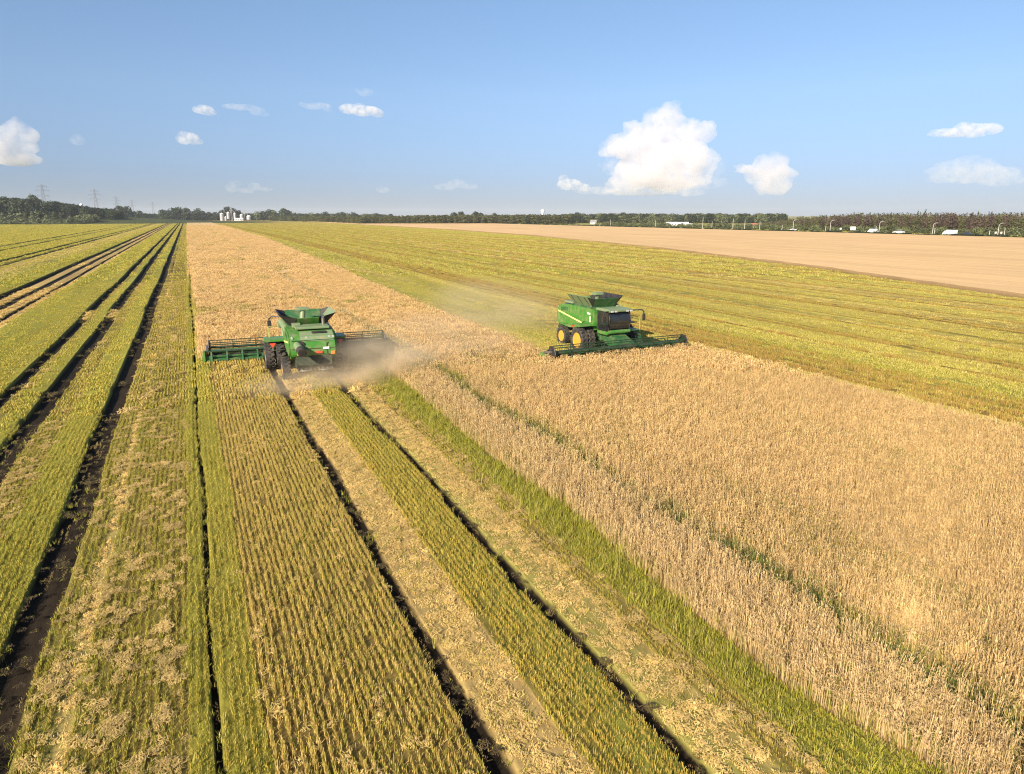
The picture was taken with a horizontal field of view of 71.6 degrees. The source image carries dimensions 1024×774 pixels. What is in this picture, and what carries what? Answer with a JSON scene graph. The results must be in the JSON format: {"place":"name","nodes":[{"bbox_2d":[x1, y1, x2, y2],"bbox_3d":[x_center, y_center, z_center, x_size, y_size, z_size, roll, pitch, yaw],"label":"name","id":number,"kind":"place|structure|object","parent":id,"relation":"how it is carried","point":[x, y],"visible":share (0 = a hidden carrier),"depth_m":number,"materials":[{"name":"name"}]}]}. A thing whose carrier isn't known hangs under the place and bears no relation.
{"place":"outdoors","nodes":[
{"label":"outdoors","id":0,"kind":"place"},
{"bbox_2d":[0,217,266,223],"bbox_3d":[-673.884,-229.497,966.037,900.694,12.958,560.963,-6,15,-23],"label":"field","id":1,"kind":"structure","parent":0,"point":[129,220],"depth_m":926.21,"materials":[{"name":"green plant"}]},
{"bbox_2d":[27,194,37,199],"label":"broadleaf tree","id":2,"kind":"object","parent":1,"relation":"on","point":[31,196],"visible":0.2,"depth_m":954.08,"materials":[{"name":"green plant"}]},
{"bbox_2d":[0,196,124,219],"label":"hillside wood","id":3,"kind":"object","parent":1,"relation":"on","point":[12,206],"visible":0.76,"depth_m":883.30,"materials":[{"name":"green plant"}]},
{"bbox_2d":[0,216,1023,773],"bbox_3d":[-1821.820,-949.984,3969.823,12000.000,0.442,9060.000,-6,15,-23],"label":"ground","id":4,"kind":"structure","parent":0,"point":[42,606],"depth_m":21.64,"materials":[{"name":"green plant"}]},
{"bbox_2d":[0,213,10,223],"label":"bushy tree","id":5,"kind":"object","parent":4,"relation":"on","point":[2,219],"visible":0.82,"depth_m":811.96,"materials":[{"name":"green plant"}]},
{"bbox_2d":[2,214,16,223],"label":"bushy tree","id":6,"kind":"object","parent":4,"relation":"on","point":[9,219],"visible":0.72,"depth_m":808.16,"materials":[{"name":"green plant"}]},
{"bbox_2d":[12,213,27,223],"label":"bushy tree","id":7,"kind":"object","parent":4,"relation":"on","point":[17,215],"visible":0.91,"depth_m":795.22,"materials":[{"name":"green plant"}]},
{"bbox_2d":[23,213,29,224],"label":"slender tree","id":8,"kind":"object","parent":4,"relation":"on","point":[25,216],"visible":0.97,"depth_m":793.19,"materials":[{"name":"green plant"}]},
{"bbox_2d":[29,212,36,224],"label":"slender tree","id":9,"kind":"object","parent":4,"relation":"on","point":[32,219],"visible":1,"depth_m":779.48,"materials":[{"name":"green plant"}]},
{"bbox_2d":[33,210,41,223],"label":"slender tree","id":10,"kind":"object","parent":4,"relation":"on","point":[37,216],"visible":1,"depth_m":777.65,"materials":[{"name":"green plant"}]},
{"bbox_2d":[35,186,49,201],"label":"lattice pylon","id":11,"kind":"object","parent":4,"relation":"on","point":[41,189],"visible":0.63,"depth_m":887.80,"materials":[{"name":"metal"}]},
{"bbox_2d":[41,215,52,223],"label":"bushy tree","id":12,"kind":"object","parent":4,"relation":"on","point":[47,218],"visible":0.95,"depth_m":802.74,"materials":[{"name":"green plant"}]},
{"bbox_2d":[51,212,57,223],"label":"slender tree","id":13,"kind":"object","parent":4,"relation":"on","point":[53,215],"visible":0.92,"depth_m":824.04,"materials":[{"name":"green plant"}]},
{"bbox_2d":[58,212,63,223],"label":"slender tree","id":14,"kind":"object","parent":4,"relation":"on","point":[60,217],"visible":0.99,"depth_m":827.11,"materials":[{"name":"green plant"}]},
{"bbox_2d":[66,216,75,223],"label":"bushy tree","id":15,"kind":"object","parent":4,"relation":"on","point":[72,220],"visible":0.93,"depth_m":840.03,"materials":[{"name":"green plant"}]},
{"bbox_2d":[73,215,83,223],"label":"bushy tree","id":16,"kind":"object","parent":4,"relation":"on","point":[78,219],"visible":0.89,"depth_m":851.84,"materials":[{"name":"green plant"}]},
{"bbox_2d":[81,213,92,222],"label":"bushy tree","id":17,"kind":"object","parent":4,"relation":"on","point":[87,219],"visible":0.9,"depth_m":863.98,"materials":[{"name":"green plant"}]},
{"bbox_2d":[89,189,98,205],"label":"lattice pylon","id":18,"kind":"object","parent":4,"relation":"on","point":[94,198],"visible":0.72,"depth_m":1054.92,"materials":[{"name":"metal"}]},
{"bbox_2d":[90,214,100,221],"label":"bushy tree","id":19,"kind":"object","parent":4,"relation":"on","point":[96,219],"visible":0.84,"depth_m":876.48,"materials":[{"name":"green plant"}]},
{"bbox_2d":[113,206,125,216],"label":"broadleaf tree","id":20,"kind":"object","parent":4,"relation":"on","point":[118,207],"visible":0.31,"depth_m":1278.84,"materials":[{"name":"green plant"}]},
{"bbox_2d":[122,206,132,216],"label":"broadleaf tree","id":21,"kind":"object","parent":4,"relation":"on","point":[128,210],"visible":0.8,"depth_m":1285.00,"materials":[{"name":"green plant"}]},
{"bbox_2d":[133,210,143,217],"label":"broadleaf tree","id":22,"kind":"object","parent":4,"relation":"on","point":[140,214],"visible":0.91,"depth_m":1296.10,"materials":[{"name":"green plant"}]},
{"bbox_2d":[158,209,166,218],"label":"broadleaf tree","id":23,"kind":"object","parent":4,"relation":"on","point":[161,213],"visible":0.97,"depth_m":1338.93,"materials":[{"name":"green plant"}]},
{"bbox_2d":[164,210,170,218],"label":"broadleaf tree","id":24,"kind":"object","parent":4,"relation":"on","point":[166,213],"visible":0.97,"depth_m":1341.18,"materials":[{"name":"green plant"}]},
{"bbox_2d":[168,207,179,219],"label":"broadleaf tree","id":25,"kind":"object","parent":4,"relation":"on","point":[171,211],"visible":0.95,"depth_m":1344.75,"materials":[{"name":"green plant"}]},
{"bbox_2d":[172,207,184,219],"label":"broadleaf tree","id":26,"kind":"object","parent":4,"relation":"on","point":[178,210],"visible":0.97,"depth_m":1347.03,"materials":[{"name":"green plant"}]},
{"bbox_2d":[177,210,186,219],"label":"broadleaf tree","id":27,"kind":"object","parent":4,"relation":"on","point":[182,216],"visible":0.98,"depth_m":1349.83,"materials":[{"name":"green plant"}]},
{"bbox_2d":[181,208,191,219],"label":"broadleaf tree","id":28,"kind":"object","parent":4,"relation":"on","point":[187,211],"visible":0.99,"depth_m":1353.52,"materials":[{"name":"green plant"}]},
{"bbox_2d":[0,280,378,413],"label":"straw","id":29,"kind":"object","parent":4,"relation":"on","point":[150,364],"visible":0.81,"depth_m":53.40,"materials":[{"name":"plant"}]},
{"bbox_2d":[189,211,196,219],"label":"broadleaf tree","id":30,"kind":"object","parent":4,"relation":"on","point":[193,216],"visible":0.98,"depth_m":1361.14,"materials":[{"name":"green plant"}]},
{"bbox_2d":[191,208,205,219],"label":"broadleaf tree","id":31,"kind":"object","parent":4,"relation":"on","point":[198,214],"visible":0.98,"depth_m":1362.91,"materials":[{"name":"green plant"}]},
{"bbox_2d":[198,211,206,220],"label":"broadleaf tree","id":32,"kind":"object","parent":4,"relation":"on","point":[201,215],"visible":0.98,"depth_m":1368.52,"materials":[{"name":"green plant"}]},
{"bbox_2d":[205,211,212,220],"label":"broadleaf tree","id":33,"kind":"object","parent":4,"relation":"on","point":[209,213],"visible":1,"depth_m":1372.51,"materials":[{"name":"green plant"}]},
{"bbox_2d":[210,212,217,220],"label":"broadleaf tree","id":34,"kind":"object","parent":4,"relation":"on","point":[214,214],"visible":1,"depth_m":1374.99,"materials":[{"name":"green plant"}]},
{"bbox_2d":[220,213,223,220],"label":"grain silo","id":35,"kind":"object","parent":4,"relation":"on","point":[221,216],"visible":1,"depth_m":1334.90,"materials":[{"name":"silver metal"}]},
{"bbox_2d":[222,206,233,220],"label":"broadleaf tree","id":36,"kind":"object","parent":4,"relation":"on","point":[226,209],"visible":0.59,"depth_m":1379.58,"materials":[{"name":"green plant"}]},
{"bbox_2d":[228,208,237,219],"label":"broadleaf tree","id":37,"kind":"object","parent":4,"relation":"on","point":[234,211],"visible":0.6,"depth_m":1384.57,"materials":[{"name":"green plant"}]},
{"bbox_2d":[233,210,242,217],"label":"broadleaf tree","id":38,"kind":"object","parent":4,"relation":"on","point":[238,215],"visible":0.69,"depth_m":1389.83,"materials":[{"name":"green plant"}]},
{"bbox_2d":[254,211,262,220],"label":"bushy tree","id":39,"kind":"object","parent":4,"relation":"on","point":[256,214],"visible":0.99,"depth_m":1366.17,"materials":[{"name":"green plant"}]},
{"bbox_2d":[257,211,267,219],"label":"broadleaf tree","id":40,"kind":"object","parent":4,"relation":"on","point":[264,214],"visible":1,"depth_m":1366.99,"materials":[{"name":"green plant"}]},
{"bbox_2d":[138,213,393,220],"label":"distant wood","id":41,"kind":"object","parent":4,"relation":"on","point":[253,216],"visible":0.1,"depth_m":1452.86,"materials":[{"name":"green plant"}]},
{"bbox_2d":[186,225,351,279],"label":"wheat","id":42,"kind":"object","parent":4,"relation":"on","point":[205,241],"visible":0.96,"depth_m":168.50,"materials":[{"name":"beige plant"}]},
{"bbox_2d":[263,209,277,218],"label":"broadleaf tree","id":43,"kind":"object","parent":4,"relation":"on","point":[269,212],"visible":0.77,"depth_m":1370.39,"materials":[{"name":"green plant"}]},
{"bbox_2d":[277,208,290,217],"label":"broadleaf tree","id":44,"kind":"object","parent":4,"relation":"on","point":[282,211],"visible":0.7,"depth_m":1375.93,"materials":[{"name":"green plant"}]},
{"bbox_2d":[284,210,294,215],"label":"broadleaf tree","id":45,"kind":"object","parent":4,"relation":"on","point":[288,212],"visible":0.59,"depth_m":1379.75,"materials":[{"name":"green plant"}]},
{"bbox_2d":[201,306,390,379],"bbox_3d":[-14.197,-3.417,48.813,13.755,4.310,12.411,-5,15,-21],"label":"combine harvester","id":46,"kind":"object","parent":4,"relation":"on","point":[309,340],"visible":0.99,"depth_m":47.48,"materials":[{"name":"green paint"}]},
{"bbox_2d":[0,389,825,773],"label":"straw","id":47,"kind":"object","parent":4,"relation":"on","point":[518,709],"visible":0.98,"depth_m":17.75,"materials":[{"name":"beige plant"}]},
{"bbox_2d":[269,214,574,223],"bbox_3d":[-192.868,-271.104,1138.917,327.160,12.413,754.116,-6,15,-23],"label":"young plantation","id":48,"kind":"object","parent":4,"relation":"on","point":[542,219],"visible":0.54,"depth_m":862.56,"materials":[{"name":"green plant"}]},
{"bbox_2d":[0,223,915,287],"bbox_3d":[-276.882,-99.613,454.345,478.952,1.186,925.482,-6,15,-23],"label":"stubble","id":49,"kind":"object","parent":4,"relation":"on","point":[257,229],"visible":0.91,"depth_m":200.26,"materials":[{"name":"green plant"}]},
{"bbox_2d":[190,271,825,377],"bbox_3d":[-15.990,-8.901,78.313,35.829,1.387,95.230,-6,15,-23],"label":"wheat","id":50,"kind":"object","parent":4,"relation":"on","point":[423,340],"visible":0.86,"depth_m":62.00,"materials":[{"name":"beige plant"}]},
{"bbox_2d":[0,389,1022,773],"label":"stubble","id":51,"kind":"object","parent":4,"relation":"on","point":[418,519],"visible":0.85,"depth_m":19.02,"materials":[{"name":"green plant"}]},
{"bbox_2d":[0,274,1023,429],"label":"stubble","id":52,"kind":"object","parent":4,"relation":"on","point":[865,369],"visible":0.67,"depth_m":58.31,"materials":[{"name":"green plant"}]},
{"bbox_2d":[187,223,887,404],"bbox_3d":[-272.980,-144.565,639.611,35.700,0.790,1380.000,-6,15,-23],"label":"wheat canopy","id":53,"kind":"object","parent":4,"relation":"on","point":[297,281],"visible":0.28,"depth_m":73.73,"materials":[{"name":"beige plant"}]},
{"bbox_2d":[573,212,581,222],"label":"broadleaf tree","id":54,"kind":"object","parent":4,"relation":"on","point":[576,215],"visible":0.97,"depth_m":947.36,"materials":[{"name":"green plant"}]},
{"bbox_2d":[539,292,687,359],"bbox_3d":[5.769,-4.973,54.960,12.314,4.444,12.039,-7,15,-25],"label":"combine harvester","id":55,"kind":"object","parent":4,"relation":"on","point":[589,321],"visible":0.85,"depth_m":53.79,"materials":[{"name":"green paint"}]},
{"bbox_2d":[350,354,946,773],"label":"tall grass","id":56,"kind":"structure","parent":4,"relation":"on","point":[558,510],"depth_m":22.68,"materials":[{"name":"green plant"}]},
{"bbox_2d":[306,221,1023,297],"bbox_3d":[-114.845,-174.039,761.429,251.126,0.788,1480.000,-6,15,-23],"label":"distant wheat","id":57,"kind":"object","parent":4,"relation":"on","point":[988,264],"visible":0.88,"depth_m":210.84,"materials":[{"name":"beige plant"}]},
{"bbox_2d":[328,300,1023,773],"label":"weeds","id":58,"kind":"object","parent":4,"relation":"on","point":[750,556],"visible":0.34,"depth_m":18.64,"materials":[{"name":"green plant"}]},
{"bbox_2d":[666,222,688,225],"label":"barn","id":59,"kind":"structure","parent":4,"relation":"on","point":[675,223],"depth_m":662.19,"materials":[{"name":"white metal"}]},
{"bbox_2d":[569,213,787,222],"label":"hazy wood","id":60,"kind":"object","parent":4,"relation":"on","point":[693,218],"visible":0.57,"depth_m":960.10,"materials":[{"name":"green plant"}]},
{"bbox_2d":[391,360,1023,773],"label":"ripe wheat","id":61,"kind":"object","parent":4,"relation":"on","point":[693,436],"visible":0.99,"depth_m":24.14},
{"bbox_2d":[498,223,1023,236],"bbox_3d":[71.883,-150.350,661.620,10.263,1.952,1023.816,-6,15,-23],"label":"roadside hedge","id":62,"kind":"object","parent":4,"relation":"on","point":[839,231],"visible":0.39,"depth_m":430.65,"materials":[{"name":"green plant"}]},
{"bbox_2d":[519,223,1021,236],"bbox_3d":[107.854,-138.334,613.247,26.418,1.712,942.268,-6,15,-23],"label":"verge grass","id":63,"kind":"structure","parent":4,"relation":"on","point":[798,230],"depth_m":439.89,"materials":[{"name":"green plant"}]},
{"bbox_2d":[595,221,1023,235],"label":"wood undergrowth","id":64,"kind":"object","parent":4,"relation":"on","point":[974,230],"visible":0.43,"depth_m":449.12,"materials":[{"name":"green plant"}]},
{"bbox_2d":[762,211,1023,232],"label":"larch wood","id":65,"kind":"object","parent":4,"relation":"on","point":[952,221],"visible":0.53,"depth_m":416.50,"materials":[{"name":"green plant"}]},
{"bbox_2d":[942,230,957,234],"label":"box truck","id":66,"kind":"object","parent":4,"relation":"on","point":[947,232],"visible":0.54,"depth_m":356.99,"materials":[{"name":"white paint"}]},
{"bbox_2d":[0,0,1023,216],"label":"sky","id":67,"kind":"structure","parent":0,"point":[394,107],"materials":[{"name":"blue"}]}
]}

